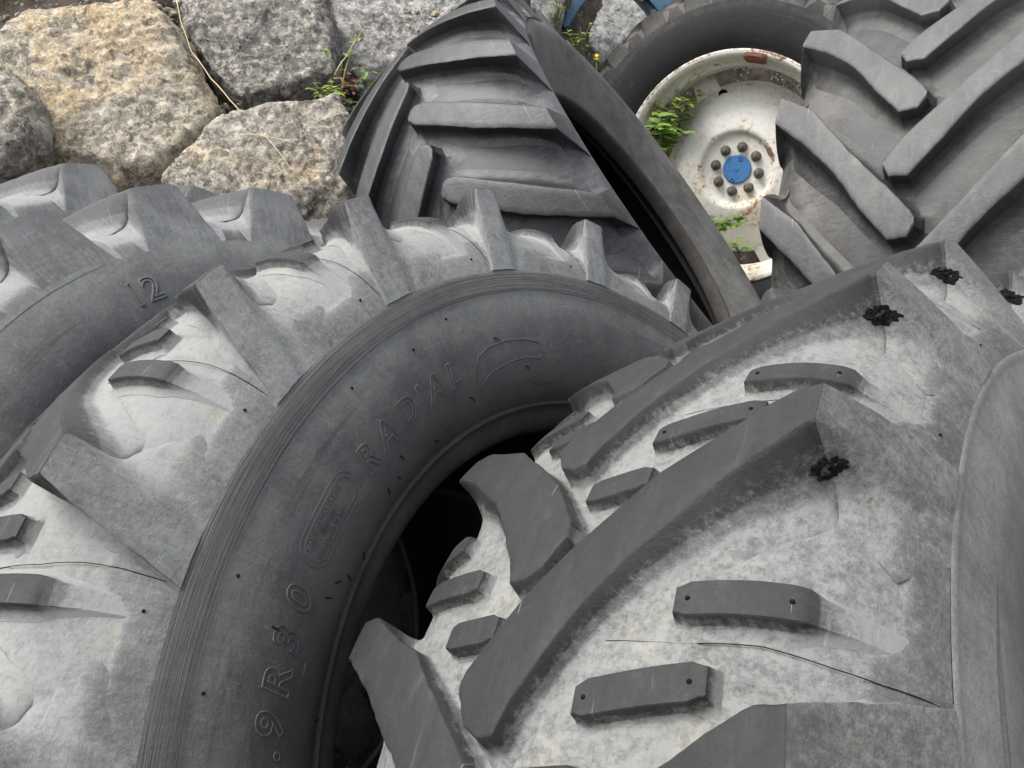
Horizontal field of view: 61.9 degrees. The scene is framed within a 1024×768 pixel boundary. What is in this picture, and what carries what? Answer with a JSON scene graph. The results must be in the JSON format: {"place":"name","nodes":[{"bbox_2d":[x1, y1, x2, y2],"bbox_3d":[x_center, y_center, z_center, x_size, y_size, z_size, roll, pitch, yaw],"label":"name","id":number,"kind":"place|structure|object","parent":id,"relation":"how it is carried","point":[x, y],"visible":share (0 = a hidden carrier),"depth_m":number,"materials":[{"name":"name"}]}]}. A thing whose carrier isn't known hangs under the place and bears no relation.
{"place":"outdoors","nodes":[
{"label":"outdoors","id":0,"kind":"place"},
{"bbox_2d":[0,0,803,767],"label":"ground","id":1,"kind":"structure","parent":0,"point":[586,16],"depth_m":4.58,"materials":[{"name":"soil"}]},
{"bbox_2d":[0,65,58,183],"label":"boulder","id":2,"kind":"object","parent":1,"relation":"on","point":[27,137],"visible":0.45,"depth_m":2.35,"materials":[{"name":"grey stone"}]},
{"bbox_2d":[0,0,220,192],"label":"boulder","id":3,"kind":"object","parent":1,"relation":"on","point":[122,90],"visible":0.65,"depth_m":2.50,"materials":[{"name":"beige stone"}]},
{"bbox_2d":[0,163,414,758],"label":"tyre","id":4,"kind":"object","parent":1,"relation":"on","point":[62,191],"visible":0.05,"depth_m":1.64,"materials":[{"name":"rubber"}]},
{"bbox_2d":[0,0,439,114],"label":"gravel","id":5,"kind":"structure","parent":1,"relation":"on","point":[171,12],"depth_m":2.86,"materials":[{"name":"gravel"}]},
{"bbox_2d":[0,184,482,767],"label":"tyre","id":6,"kind":"object","parent":1,"relation":"on","point":[82,290],"visible":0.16,"depth_m":1.20,"materials":[{"name":"rubber"}]},
{"bbox_2d":[161,92,355,220],"bbox_3d":[-0.699,-0.556,2.539,0.585,0.595,0.591,0,26,0],"label":"boulder","id":7,"kind":"object","parent":1,"relation":"on","point":[220,155],"visible":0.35,"depth_m":2.34,"materials":[{"name":"grey stone"}]},
{"bbox_2d":[176,0,292,172],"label":"dry stalk","id":8,"kind":"object","parent":7,"relation":"on","point":[212,79],"visible":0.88,"depth_m":2.57,"materials":[{"name":"plant"}]},
{"bbox_2d":[240,134,297,144],"bbox_3d":[-0.642,-0.650,2.261,0.200,0.016,0.008,13,29,25],"label":"dry stalk","id":9,"kind":"object","parent":7,"relation":"on","point":[266,136],"visible":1,"depth_m":2.27,"materials":[{"name":"plant"}]},
{"bbox_2d":[173,0,343,113],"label":"boulder","id":10,"kind":"object","parent":1,"relation":"on","point":[252,53],"visible":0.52,"depth_m":2.76,"materials":[{"name":"grey stone"}]},
{"bbox_2d":[306,34,378,102],"bbox_3d":[-0.533,-0.971,2.684,0.223,0.232,0.168,0,26,0],"label":"weed","id":11,"kind":"object","parent":1,"relation":"on","point":[364,77],"visible":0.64,"depth_m":2.69,"materials":[{"name":"green plant"}]},
{"bbox_2d":[334,26,366,74],"bbox_3d":[-0.504,-1.040,2.660,0.124,0.141,0.005,-17,31,-31],"label":"dry stalk","id":12,"kind":"object","parent":11,"relation":"on","point":[348,51],"visible":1,"depth_m":2.66,"materials":[{"name":"plant"}]},
{"bbox_2d":[0,188,696,767],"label":"tyre","id":13,"kind":"object","parent":1,"relation":"on","point":[220,484],"visible":0.56,"depth_m":0.69,"materials":[{"name":"rubber"}]},
{"bbox_2d":[330,0,465,113],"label":"boulder","id":14,"kind":"object","parent":1,"relation":"on","point":[378,52],"visible":0.28,"depth_m":3.15,"materials":[{"name":"grey stone"}]},
{"bbox_2d":[530,0,564,32],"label":"boulder","id":15,"kind":"object","parent":1,"relation":"on","point":[543,7],"visible":0.14,"depth_m":4.30,"materials":[{"name":"grey stone"}]},
{"bbox_2d":[337,0,760,331],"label":"tyre","id":16,"kind":"object","parent":1,"relation":"on","point":[523,111],"visible":0.53,"depth_m":1.88,"materials":[{"name":"rubber"}]},
{"bbox_2d":[548,0,568,30],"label":"weed","id":17,"kind":"object","parent":1,"relation":"on","point":[556,15],"visible":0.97,"depth_m":4.23,"materials":[{"name":"green plant"}]},
{"bbox_2d":[560,23,593,57],"bbox_3d":[0.327,-1.640,4.227,0.156,0.278,0.170,8,27,15],"label":"weed","id":18,"kind":"object","parent":1,"relation":"on","point":[578,40],"visible":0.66,"depth_m":4.18,"materials":[{"name":"green plant"}]},
{"bbox_2d":[594,53,598,69],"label":"flower","id":19,"kind":"object","parent":18,"relation":"attached to","point":[596,57],"visible":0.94,"depth_m":4.18,"materials":[{"name":"yellow plant"}]},
{"bbox_2d":[589,0,646,64],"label":"boulder","id":20,"kind":"object","parent":1,"relation":"on","point":[616,22],"visible":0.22,"depth_m":4.65,"materials":[{"name":"white stone"}]},
{"bbox_2d":[563,0,672,29],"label":"machine frame","id":21,"kind":"object","parent":1,"relation":"on","point":[648,7],"visible":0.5,"depth_m":4.40,"materials":[{"name":"blue paint"}]},
{"bbox_2d":[645,112,697,152],"bbox_3d":[0.658,-1.065,3.735,0.231,0.240,0.240,-17,31,-30],"label":"weed","id":22,"kind":"object","parent":1,"relation":"on","point":[665,137],"visible":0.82,"depth_m":3.71,"materials":[{"name":"green plant"}]},
{"bbox_2d":[650,88,706,157],"bbox_3d":[0.759,-1.226,4.021,0.260,0.358,0.227,18,31,32],"label":"weed","id":23,"kind":"object","parent":1,"relation":"on","point":[681,112],"visible":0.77,"depth_m":3.98,"materials":[{"name":"green plant"}]},
{"bbox_2d":[349,240,1023,767],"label":"tyre","id":24,"kind":"object","parent":1,"relation":"on","point":[785,530],"visible":1,"depth_m":0.49,"materials":[{"name":"rubber"}]},
{"bbox_2d":[599,0,841,299],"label":"tractor wheel","id":25,"kind":"object","parent":1,"relation":"on","point":[724,160],"visible":0.25,"depth_m":3.90,"materials":[{"name":"metal"}]},
{"bbox_2d":[709,215,748,232],"bbox_3d":[0.962,-0.716,3.825,0.189,0.076,0.140,0,26,0],"label":"weed","id":26,"kind":"object","parent":1,"relation":"on","point":[723,225],"visible":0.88,"depth_m":3.81,"materials":[{"name":"green plant"}]},
{"bbox_2d":[727,239,753,252],"bbox_3d":[1.008,-0.599,3.762,0.090,0.061,0.132,-21,33,-37],"label":"weed","id":27,"kind":"object","parent":1,"relation":"on","point":[747,247],"visible":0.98,"depth_m":3.76,"materials":[{"name":"green plant"}]},
{"bbox_2d":[759,0,1023,303],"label":"tyre","id":28,"kind":"object","parent":1,"relation":"on","point":[901,129],"visible":0.4,"depth_m":1.48,"materials":[{"name":"grey rubber"}]}
]}

